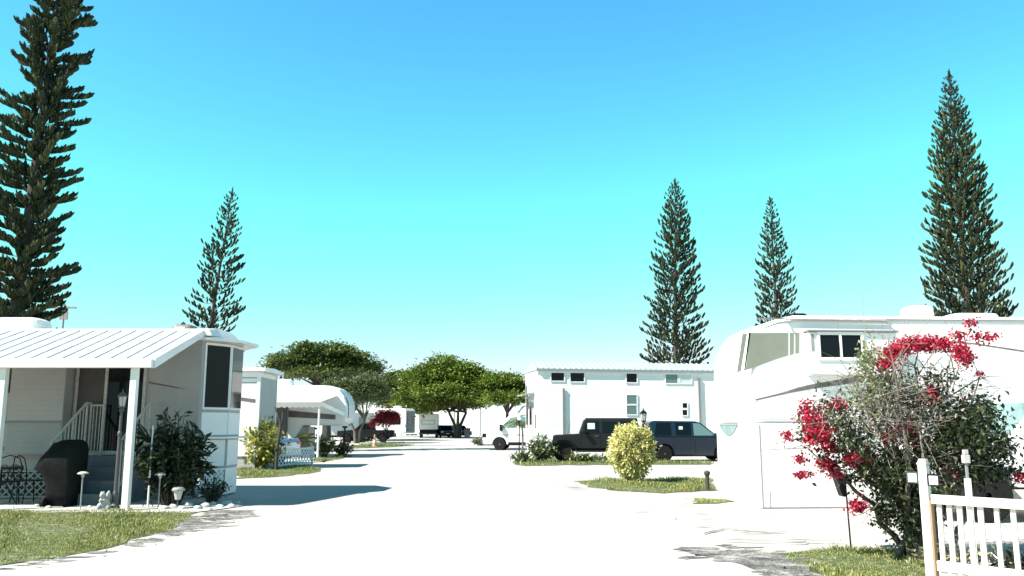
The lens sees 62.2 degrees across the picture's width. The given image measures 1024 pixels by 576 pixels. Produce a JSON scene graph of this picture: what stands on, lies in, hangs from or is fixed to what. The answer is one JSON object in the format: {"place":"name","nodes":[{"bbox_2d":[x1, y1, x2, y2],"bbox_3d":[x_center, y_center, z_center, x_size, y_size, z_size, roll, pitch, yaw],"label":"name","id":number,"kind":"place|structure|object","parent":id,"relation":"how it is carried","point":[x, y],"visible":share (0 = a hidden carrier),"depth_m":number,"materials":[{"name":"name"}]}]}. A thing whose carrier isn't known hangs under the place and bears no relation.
{"place":"outdoors","nodes":[
{"label":"outdoors","id":0,"kind":"place"},
{"bbox_2d":[0,436,829,575],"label":"road","id":1,"kind":"structure","parent":0,"point":[462,506],"depth_m":12.42,"materials":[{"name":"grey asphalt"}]},
{"bbox_2d":[0,553,98,568],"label":"road edge","id":2,"kind":"object","parent":1,"relation":"on","point":[60,558],"visible":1,"depth_m":9.89,"materials":[{"name":"grey concrete"}]},
{"bbox_2d":[90,510,256,552],"bbox_3d":[-4.946,3.682,13.067,1.483,0.001,5.356,0,-9,0],"label":"road edge","id":3,"kind":"object","parent":1,"relation":"on","point":[150,539],"visible":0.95,"depth_m":12.99,"materials":[{"name":"grey concrete"}]},
{"bbox_2d":[151,510,251,534],"bbox_3d":[-5.101,3.820,13.930,1.074,0.001,3.655,0,-9,0],"label":"road edge","id":4,"kind":"object","parent":1,"relation":"on","point":[189,524],"visible":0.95,"depth_m":13.79,"materials":[{"name":"grey concrete"}]},
{"bbox_2d":[419,414,439,437],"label":"box trailer","id":5,"kind":"object","parent":1,"relation":"on","point":[428,424],"visible":0.94,"depth_m":108.63,"materials":[{"name":"grey metal"}]},
{"bbox_2d":[378,350,499,437],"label":"spreading tree","id":6,"kind":"object","parent":1,"relation":"on","point":[437,383],"visible":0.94,"depth_m":104.91,"materials":[{"name":"green plant"}]},
{"bbox_2d":[438,425,453,437],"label":"parked car","id":7,"kind":"object","parent":1,"relation":"on","point":[446,430],"visible":0.75,"depth_m":109.06,"materials":[{"name":"paint"}]},
{"bbox_2d":[447,425,471,436],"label":"parked car","id":8,"kind":"object","parent":1,"relation":"on","point":[463,427],"visible":0.07,"depth_m":113.05,"materials":[{"name":"paint"}]},
{"bbox_2d":[464,428,470,437],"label":"utility bin","id":9,"kind":"object","parent":1,"relation":"on","point":[466,432],"visible":1,"depth_m":103.22,"materials":[{"name":"grey metal"}]},
{"bbox_2d":[472,435,488,445],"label":"glossy shrub","id":10,"kind":"object","parent":1,"relation":"on","point":[477,441],"visible":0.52,"depth_m":66.44,"materials":[{"name":"green plant"}]},
{"bbox_2d":[481,405,525,449],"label":"camper van","id":11,"kind":"object","parent":1,"relation":"on","point":[510,436],"visible":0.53,"depth_m":53.93,"materials":[{"name":"white metal"}]},
{"bbox_2d":[501,419,525,451],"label":"palm","id":12,"kind":"object","parent":1,"relation":"on","point":[515,422],"visible":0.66,"depth_m":49.14,"materials":[{"name":"green plant"}]},
{"bbox_2d":[518,421,520,452],"bbox_3d":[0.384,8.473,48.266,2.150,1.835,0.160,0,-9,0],"label":"marker pole","id":13,"kind":"object","parent":1,"relation":"on","point":[519,436],"visible":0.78,"depth_m":48.24,"materials":[{"name":"black plastic"}]},
{"bbox_2d":[548,418,637,460],"bbox_3d":[3.711,6.723,37.607,4.180,1.875,2.040,-1,-9,4],"label":"off road car","id":14,"kind":"object","parent":1,"relation":"on","point":[593,434],"visible":0.43,"depth_m":36.93,"materials":[{"name":"black paint"}]},
{"bbox_2d":[422,460,805,541],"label":"road cracks","id":15,"kind":"object","parent":1,"relation":"on","point":[720,529],"visible":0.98,"depth_m":12.39,"materials":[{"name":"white asphalt"}]},
{"bbox_2d":[675,544,827,575],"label":"road edge","id":16,"kind":"object","parent":1,"relation":"on","point":[750,559],"visible":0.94,"depth_m":10.11,"materials":[{"name":"grey concrete"}]},
{"bbox_2d":[686,550,822,575],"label":"road edge","id":17,"kind":"object","parent":1,"relation":"on","point":[768,564],"visible":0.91,"depth_m":9.68,"materials":[{"name":"grey concrete"}]},
{"bbox_2d":[492,379,525,405],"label":"distant building","id":18,"kind":"structure","parent":0,"point":[520,404],"depth_m":203.12,"materials":[{"name":"white concrete"}]},
{"bbox_2d":[0,436,1023,575],"bbox_3d":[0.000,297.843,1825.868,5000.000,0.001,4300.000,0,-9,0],"label":"ground","id":19,"kind":"structure","parent":0,"point":[824,525],"depth_m":16.06,"materials":[{"name":"white concrete"}]},
{"bbox_2d":[0,0,97,328],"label":"norfolk pine tree","id":20,"kind":"object","parent":19,"relation":"on","point":[22,290],"visible":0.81,"depth_m":47.29,"materials":[{"name":"green plant"}]},
{"bbox_2d":[50,402,154,504],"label":"porch steps","id":21,"kind":"structure","parent":19,"relation":"on","point":[99,477],"depth_m":17.49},
{"bbox_2d":[0,505,226,568],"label":"grass lawn","id":22,"kind":"structure","parent":19,"relation":"on","point":[25,535],"depth_m":12.61,"materials":[{"name":"plant"}]},
{"bbox_2d":[0,500,242,512],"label":"gravel bed","id":23,"kind":"object","parent":19,"relation":"on","point":[23,506],"visible":0.57,"depth_m":16.09,"materials":[{"name":"white gravel"}]},
{"bbox_2d":[0,455,22,504],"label":"garden chair","id":24,"kind":"object","parent":23,"relation":"on","point":[17,486],"visible":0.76,"depth_m":17.02,"materials":[{"name":"black paint"}]},
{"bbox_2d":[0,466,22,502],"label":"bistro table","id":25,"kind":"object","parent":23,"relation":"on","point":[9,467],"visible":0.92,"depth_m":16.91,"materials":[{"name":"black paint"}]},
{"bbox_2d":[9,455,43,503],"bbox_3d":[-9.775,3.869,17.190,0.510,0.973,0.534,-5,-11,30],"label":"garden chair","id":26,"kind":"object","parent":23,"relation":"on","point":[26,480],"visible":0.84,"depth_m":17.03,"materials":[{"name":"black paint"}]},
{"bbox_2d":[34,439,88,506],"bbox_3d":[-8.853,3.615,16.604,0.882,1.278,0.688,0,-9,0],"label":"covered grill","id":27,"kind":"object","parent":23,"relation":"on","point":[60,465],"visible":0.95,"depth_m":16.38,"materials":[{"name":"black fabric"}]},
{"bbox_2d":[77,471,88,508],"bbox_3d":[-8.091,3.804,15.947,0.200,0.698,0.197,0,-9,0],"label":"path light","id":28,"kind":"object","parent":23,"relation":"on","point":[82,473],"visible":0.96,"depth_m":15.94,"materials":[{"name":"grey metal"}]},
{"bbox_2d":[95,491,111,509],"bbox_3d":[-7.563,3.948,15.745,0.280,0.350,0.331,2,-10,-15],"label":"animal statue","id":29,"kind":"object","parent":23,"relation":"on","point":[104,502],"visible":0.99,"depth_m":15.65,"materials":[{"name":"white stone"}]},
{"bbox_2d":[110,389,127,508],"bbox_3d":[-7.451,3.040,16.070,0.204,2.246,0.177,0,-9,0],"label":"lamp post","id":30,"kind":"object","parent":23,"relation":"on","point":[122,396],"visible":0.98,"depth_m":16.04,"materials":[{"name":"grey metal"}]},
{"bbox_2d":[142,426,153,506],"bbox_3d":[-6.976,3.440,16.360,0.212,1.550,0.060,0,-9,0],"label":"garden pole","id":31,"kind":"object","parent":23,"relation":"on","point":[149,484],"visible":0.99,"depth_m":16.30,"materials":[{"name":"white metal"}]},
{"bbox_2d":[155,472,165,508],"bbox_3d":[-6.633,3.814,15.945,0.200,0.678,0.197,0,-9,0],"label":"path light","id":32,"kind":"object","parent":23,"relation":"on","point":[159,474],"visible":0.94,"depth_m":15.94,"materials":[{"name":"grey metal"}]},
{"bbox_2d":[158,505,169,508],"bbox_3d":[-6.502,4.098,15.854,0.208,0.066,0.159,4,-10,-25],"label":"garden stone","id":33,"kind":"object","parent":23,"relation":"on","point":[163,507],"visible":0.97,"depth_m":15.81,"materials":[{"name":"white stone"}]},
{"bbox_2d":[133,407,218,505],"bbox_3d":[-6.713,3.308,16.739,1.832,1.942,1.374,0,-9,0],"label":"glossy shrub","id":34,"kind":"object","parent":23,"relation":"on","point":[184,468],"visible":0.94,"depth_m":16.52,"materials":[{"name":"green plant"}]},
{"bbox_2d":[172,487,184,506],"bbox_3d":[-6.272,3.946,15.924,0.240,0.410,0.236,0,-9,0],"label":"path light","id":35,"kind":"object","parent":23,"relation":"on","point":[178,491],"visible":0.95,"depth_m":15.88,"materials":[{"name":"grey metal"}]},
{"bbox_2d":[177,506,187,508],"bbox_3d":[-6.157,4.101,15.862,0.146,0.062,0.182,-8,-13,42],"label":"garden stone","id":36,"kind":"object","parent":23,"relation":"on","point":[182,507],"visible":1,"depth_m":15.81,"materials":[{"name":"white stone"}]},
{"bbox_2d":[183,501,193,505],"bbox_3d":[-6.291,4.194,16.489,0.203,0.082,0.227,7,-12,-39],"label":"garden stone","id":37,"kind":"object","parent":23,"relation":"on","point":[188,503],"visible":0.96,"depth_m":16.42,"materials":[{"name":"white stone"}]},
{"bbox_2d":[199,502,210,507],"bbox_3d":[-5.853,4.137,16.178,0.208,0.095,0.249,-3,-10,18],"label":"garden stone","id":38,"kind":"object","parent":23,"relation":"on","point":[205,505],"visible":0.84,"depth_m":16.09,"materials":[{"name":"white stone"}]},
{"bbox_2d":[196,476,230,502],"bbox_3d":[-5.951,4.039,16.963,0.728,0.572,0.577,3,-10,-20],"label":"glossy shrub","id":39,"kind":"object","parent":23,"relation":"on","point":[214,492],"visible":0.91,"depth_m":16.86,"materials":[{"name":"green plant"}]},
{"bbox_2d":[221,501,231,503],"bbox_3d":[-5.661,4.252,16.820,0.224,0.072,0.160,4,-10,-24],"label":"garden stone","id":40,"kind":"object","parent":23,"relation":"on","point":[226,502],"visible":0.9,"depth_m":16.77,"materials":[{"name":"grey stone"}]},
{"bbox_2d":[0,317,258,509],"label":"park model trailer","id":41,"kind":"object","parent":19,"relation":"on","point":[52,381],"visible":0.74,"depth_m":18.30,"materials":[{"name":"white metal"}]},
{"bbox_2d":[52,304,76,328],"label":"utility mast","id":42,"kind":"object","parent":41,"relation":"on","point":[64,317],"visible":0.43,"depth_m":64.44,"materials":[{"name":"grey"}]},
{"bbox_2d":[177,187,245,350],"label":"norfolk pine tree","id":43,"kind":"object","parent":19,"relation":"on","point":[213,292],"visible":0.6,"depth_m":60.74,"materials":[{"name":"green plant"}]},
{"bbox_2d":[235,368,283,467],"bbox_3d":[-13.668,4.853,31.778,9.350,3.660,2.988,0,-9,-2],"label":"vinyl sided trailer","id":44,"kind":"object","parent":19,"relation":"on","point":[259,393],"visible":0.2,"depth_m":30.81,"materials":[{"name":"white plastic"}]},
{"bbox_2d":[239,415,292,467],"bbox_3d":[-8.945,5.634,30.720,2.092,2.068,1.818,0,-9,0],"label":"croton shrub","id":45,"kind":"object","parent":19,"relation":"on","point":[266,450],"visible":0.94,"depth_m":30.37,"materials":[{"name":"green plant"}]},
{"bbox_2d":[237,464,326,478],"bbox_3d":[-8.091,6.147,28.735,3.812,0.150,7.999,0,-9,0],"label":"grass strip","id":46,"kind":"object","parent":19,"relation":"on","point":[257,472],"depth_m":28.21,"materials":[{"name":"plant"}]},
{"bbox_2d":[274,407,283,469],"bbox_3d":[-8.313,5.342,30.133,0.358,2.209,0.120,0,-9,0],"label":"bare forked stem","id":47,"kind":"object","parent":46,"relation":"on","point":[278,440],"visible":0.94,"depth_m":30.10,"materials":[{"name":"brown plant"}]},
{"bbox_2d":[272,433,300,461],"bbox_3d":[-11.389,6.673,35.973,4.630,1.450,1.822,-3,-10,20],"label":"saloon car","id":48,"kind":"object","parent":19,"relation":"on","point":[295,443],"visible":0.05,"depth_m":35.51,"materials":[{"name":"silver metal"}]},
{"bbox_2d":[273,446,313,466],"bbox_3d":[-8.415,6.510,32.749,0.080,0.740,2.774,-3,-10,17],"label":"lattice screen","id":49,"kind":"object","parent":19,"relation":"on","point":[301,452],"visible":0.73,"depth_m":32.91,"materials":[{"name":"white paint"}]},
{"bbox_2d":[297,433,319,456],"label":"palm","id":50,"kind":"object","parent":19,"relation":"on","point":[303,436],"visible":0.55,"depth_m":41.45,"materials":[{"name":"green plant"}]},
{"bbox_2d":[276,379,354,457],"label":"fifth wheel trailer","id":51,"kind":"object","parent":19,"relation":"on","point":[303,408],"visible":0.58,"depth_m":43.46,"materials":[{"name":"white metal"}]},
{"bbox_2d":[256,338,391,440],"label":"spreading tree","id":52,"kind":"object","parent":19,"relation":"on","point":[311,361],"visible":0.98,"depth_m":85.88,"materials":[{"name":"green plant"}]},
{"bbox_2d":[312,429,338,457],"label":"glossy shrub","id":53,"kind":"object","parent":19,"relation":"on","point":[325,447],"visible":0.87,"depth_m":41.55,"materials":[{"name":"green plant"}]},
{"bbox_2d":[310,453,351,461],"bbox_3d":[-8.597,8.059,40.635,2.206,0.187,8.977,0,-9,0],"label":"grass strip","id":54,"kind":"object","parent":19,"relation":"on","point":[324,459],"depth_m":39.35,"materials":[{"name":"plant"}]},
{"bbox_2d":[333,436,353,455],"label":"glossy shrub","id":55,"kind":"object","parent":54,"relation":"on","point":[338,451],"visible":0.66,"depth_m":42.63,"materials":[{"name":"green plant"}]},
{"bbox_2d":[342,426,347,456],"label":"marker pole","id":56,"kind":"object","parent":54,"relation":"on","point":[344,427],"visible":0.97,"depth_m":41.91,"materials":[{"name":"black plastic"}]},
{"bbox_2d":[331,413,374,436],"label":"cargo trailer","id":57,"kind":"object","parent":19,"relation":"on","point":[358,420],"visible":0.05,"depth_m":88.68,"materials":[{"name":"white metal"}]},
{"bbox_2d":[321,370,397,442],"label":"olive leaved tree","id":58,"kind":"object","parent":19,"relation":"on","point":[360,389],"visible":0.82,"depth_m":74.77,"materials":[{"name":"green plant"}]},
{"bbox_2d":[351,436,373,441],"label":"glossy shrub","id":59,"kind":"object","parent":19,"relation":"on","point":[364,439],"visible":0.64,"depth_m":79.06,"materials":[{"name":"green plant"}]},
{"bbox_2d":[337,423,395,441],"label":"pickup truck","id":60,"kind":"object","parent":19,"relation":"on","point":[368,431],"visible":0.76,"depth_m":78.99,"materials":[{"name":"paint"}]},
{"bbox_2d":[349,442,414,447],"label":"grass strip","id":61,"kind":"object","parent":19,"relation":"on","point":[368,445],"depth_m":64.67,"materials":[{"name":"plant"}]},
{"bbox_2d":[372,434,375,446],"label":"traffic cone","id":62,"kind":"object","parent":61,"relation":"on","point":[374,441],"visible":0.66,"depth_m":62.78,"materials":[{"name":"orange plastic"}]},
{"bbox_2d":[366,406,403,442],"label":"red flowering bush","id":63,"kind":"object","parent":19,"relation":"on","point":[386,417],"visible":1,"depth_m":77.72,"materials":[{"name":"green plant"}]},
{"bbox_2d":[357,406,417,439],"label":"travel trailer","id":64,"kind":"object","parent":19,"relation":"on","point":[406,424],"visible":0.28,"depth_m":95.33,"materials":[{"name":"white metal"}]},
{"bbox_2d":[363,368,432,434],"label":"spreading tree","id":65,"kind":"object","parent":19,"relation":"on","point":[392,375],"visible":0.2,"depth_m":115.55,"materials":[{"name":"green plant"}]},
{"bbox_2d":[310,406,521,435],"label":"boundary wall","id":66,"kind":"structure","parent":19,"relation":"on","point":[478,422],"depth_m":132.42,"materials":[{"name":"white paint"}]},
{"bbox_2d":[467,367,525,417],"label":"spreading tree","id":67,"kind":"object","parent":19,"relation":"on","point":[504,389],"visible":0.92,"depth_m":101.74,"materials":[{"name":"green plant"}]},
{"bbox_2d":[508,449,535,461],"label":"glossy shrub","id":68,"kind":"object","parent":19,"relation":"on","point":[522,456],"visible":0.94,"depth_m":36.10,"materials":[{"name":"green plant"}]},
{"bbox_2d":[524,432,559,461],"bbox_3d":[1.312,6.909,36.840,1.584,1.317,1.429,0,-9,0],"label":"glossy shrub","id":69,"kind":"object","parent":19,"relation":"on","point":[538,451],"visible":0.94,"depth_m":36.59,"materials":[{"name":"green plant"}]},
{"bbox_2d":[564,450,589,461],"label":"glossy shrub","id":70,"kind":"object","parent":19,"relation":"on","point":[577,457],"visible":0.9,"depth_m":36.31,"materials":[{"name":"green plant"}]},
{"bbox_2d":[584,453,610,461],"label":"glossy shrub","id":71,"kind":"object","parent":19,"relation":"on","point":[591,458],"visible":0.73,"depth_m":36.33,"materials":[{"name":"green plant"}]},
{"bbox_2d":[513,456,713,465],"bbox_3d":[4.186,7.385,36.559,8.835,0.212,8.291,0,-9,0],"label":"ground cover","id":72,"kind":"object","parent":19,"relation":"on","point":[553,461],"visible":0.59,"depth_m":34.91,"materials":[{"name":"green plant"}]},
{"bbox_2d":[517,361,721,457],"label":"tiny house","id":73,"kind":"structure","parent":19,"relation":"on","point":[561,396],"depth_m":42.60,"materials":[{"name":"white metal"}]},
{"bbox_2d":[526,386,526,424],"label":"narrow window","id":74,"kind":"structure","parent":73,"relation":"in","point":[526,386],"depth_m":43.95,"materials":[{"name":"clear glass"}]},
{"bbox_2d":[527,395,527,428],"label":"narrow window","id":75,"kind":"structure","parent":73,"relation":"in","point":[527,395],"depth_m":43.67,"materials":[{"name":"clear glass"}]},
{"bbox_2d":[529,402,532,440],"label":"door","id":76,"kind":"structure","parent":73,"relation":"in","point":[530,403],"depth_m":42.70,"materials":[{"name":"white metal"}]},
{"bbox_2d":[550,373,564,381],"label":"window","id":77,"kind":"structure","parent":73,"relation":"in","point":[554,377],"depth_m":42.01,"materials":[{"name":"black glass"}]},
{"bbox_2d":[569,373,584,382],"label":"window","id":78,"kind":"structure","parent":73,"relation":"in","point":[573,377],"depth_m":42.20,"materials":[{"name":"black glass"}]},
{"bbox_2d":[625,374,637,382],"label":"window","id":79,"kind":"structure","parent":73,"relation":"in","point":[630,378],"depth_m":42.74,"materials":[{"name":"black glass"}]},
{"bbox_2d":[626,394,637,404],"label":"window","id":80,"kind":"structure","parent":73,"relation":"in","point":[631,399],"depth_m":42.56,"materials":[{"name":"glass"}]},
{"bbox_2d":[626,405,637,414],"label":"window","id":81,"kind":"structure","parent":73,"relation":"in","point":[630,409],"depth_m":42.48,"materials":[{"name":"teal glass"}]},
{"bbox_2d":[665,374,678,383],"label":"window","id":82,"kind":"structure","parent":73,"relation":"in","point":[669,378],"depth_m":43.14,"materials":[{"name":"teal glass"}]},
{"bbox_2d":[681,402,687,408],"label":"window","id":83,"kind":"structure","parent":73,"relation":"in","point":[684,404],"depth_m":43.04,"materials":[{"name":"white paint"}]},
{"bbox_2d":[681,409,687,415],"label":"window","id":84,"kind":"structure","parent":73,"relation":"in","point":[684,411],"depth_m":42.99,"materials":[{"name":"white paint"}]},
{"bbox_2d":[679,374,691,383],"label":"window","id":85,"kind":"structure","parent":73,"relation":"in","point":[683,378],"depth_m":43.27,"materials":[{"name":"white glass"}]},
{"bbox_2d":[570,475,715,493],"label":"grass island","id":86,"kind":"structure","parent":19,"relation":"on","point":[665,485],"depth_m":22.02,"materials":[{"name":"plant"}]},
{"bbox_2d":[605,419,659,481],"bbox_3d":[3.328,4.536,23.548,1.482,1.796,1.516,0,-9,0],"label":"croton shrub","id":87,"kind":"object","parent":86,"relation":"on","point":[634,441],"visible":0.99,"depth_m":23.28,"materials":[{"name":"yellow plant"}]},
{"bbox_2d":[704,470,709,490],"bbox_3d":[4.702,4.641,20.420,0.150,0.480,0.150,0,-9,0],"label":"bollard","id":88,"kind":"object","parent":86,"relation":"on","point":[707,474],"visible":1,"depth_m":20.38,"materials":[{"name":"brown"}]},
{"bbox_2d":[640,408,646,466],"bbox_3d":[4.754,5.420,30.526,0.276,2.179,0.239,0,-9,0],"label":"lamp post","id":89,"kind":"object","parent":19,"relation":"on","point":[643,413],"visible":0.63,"depth_m":30.58,"materials":[{"name":"metal"}]},
{"bbox_2d":[639,178,713,363],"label":"norfolk pine tree","id":90,"kind":"object","parent":19,"relation":"on","point":[686,309],"visible":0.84,"depth_m":62.38,"materials":[{"name":"green plant"}]},
{"bbox_2d":[642,421,717,460],"bbox_3d":[7.890,6.844,37.994,4.128,1.760,2.160,1,-9,-4],"label":"passenger van","id":91,"kind":"object","parent":19,"relation":"on","point":[682,438],"visible":0.52,"depth_m":37.10,"materials":[{"name":"blue paint"}]},
{"bbox_2d":[667,497,733,502],"bbox_3d":[4.247,4.352,17.545,1.733,0.108,1.545,7,-12,-39],"label":"grass strip","id":92,"kind":"object","parent":19,"relation":"on","point":[709,500],"depth_m":17.29,"materials":[{"name":"plant"}]},
{"bbox_2d":[754,196,799,325],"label":"norfolk pine tree","id":93,"kind":"object","parent":19,"relation":"on","point":[777,269],"visible":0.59,"depth_m":74.89,"materials":[{"name":"green plant"}]},
{"bbox_2d":[748,540,960,575],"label":"grass verge","id":94,"kind":"object","parent":19,"relation":"on","point":[854,561],"depth_m":9.66,"materials":[{"name":"plant"}]},
{"bbox_2d":[832,474,855,547],"bbox_3d":[4.220,2.837,10.730,0.250,0.937,0.210,0,-9,0],"label":"garden stake light","id":95,"kind":"object","parent":94,"relation":"on","point":[842,487],"visible":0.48,"depth_m":10.71,"materials":[{"name":"black paint"}]},
{"bbox_2d":[745,301,1023,561],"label":"bougainvillea bush","id":96,"kind":"object","parent":94,"relation":"on","point":[955,431],"visible":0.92,"depth_m":9.89,"materials":[{"name":"green plant"}]},
{"bbox_2d":[714,305,1023,508],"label":"skirted fifth wheel trailer","id":97,"kind":"object","parent":19,"relation":"on","point":[756,367],"visible":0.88,"depth_m":16.51,"materials":[{"name":"white paint"}]},
{"bbox_2d":[907,542,997,564],"bbox_3d":[4.889,2.966,9.358,0.991,0.298,0.492,0,-9,0],"label":"weed clump","id":98,"kind":"object","parent":19,"relation":"on","point":[958,557],"visible":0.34,"depth_m":9.35,"materials":[{"name":"green plant"}]},
{"bbox_2d":[918,70,1018,316],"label":"norfolk pine tree","id":99,"kind":"object","parent":19,"relation":"on","point":[961,266],"visible":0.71,"depth_m":46.61,"materials":[{"name":"green plant"}]},
{"bbox_2d":[961,450,977,563],"bbox_3d":[4.357,2.207,8.050,0.060,1.321,0.060,0,-9,0],"label":"garden post","id":100,"kind":"object","parent":19,"relation":"on","point":[965,457],"visible":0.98,"depth_m":8.11,"materials":[{"name":"white paint"}]},
{"bbox_2d":[916,459,1023,575],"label":"picket fence","id":101,"kind":"object","parent":19,"relation":"on","point":[934,565],"visible":1,"depth_m":7.29,"materials":[{"name":"white paint"}]},
{"bbox_2d":[906,472,918,482],"bbox_3d":[3.601,1.703,7.625,0.016,0.100,0.100,8,-12,-40],"label":"number plaque","id":102,"kind":"object","parent":101,"relation":"attached to","point":[911,477],"visible":1,"depth_m":7.62,"materials":[{"name":"grey"}]},
{"bbox_2d":[927,474,939,485],"bbox_3d":[3.722,1.696,7.486,0.016,0.100,0.100,8,-12,-40],"label":"number plaque","id":103,"kind":"object","parent":101,"relation":"attached to","point":[933,479],"visible":1,"depth_m":7.48,"materials":[{"name":"white plastic"}]},
{"bbox_2d":[988,546,1023,569],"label":"shrub","id":104,"kind":"object","parent":19,"relation":"on","point":[1008,555],"visible":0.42,"depth_m":8.27,"materials":[{"name":"green plant"}]},
{"bbox_2d":[0,0,1023,405],"label":"sky","id":105,"kind":"structure","parent":0,"point":[486,182],"materials":[{"name":"blue"}]},
{"bbox_2d":[875,397,1023,522],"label":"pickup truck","id":106,"kind":"object","parent":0,"point":[1003,491],"visible":0.11,"depth_m":13.82,"materials":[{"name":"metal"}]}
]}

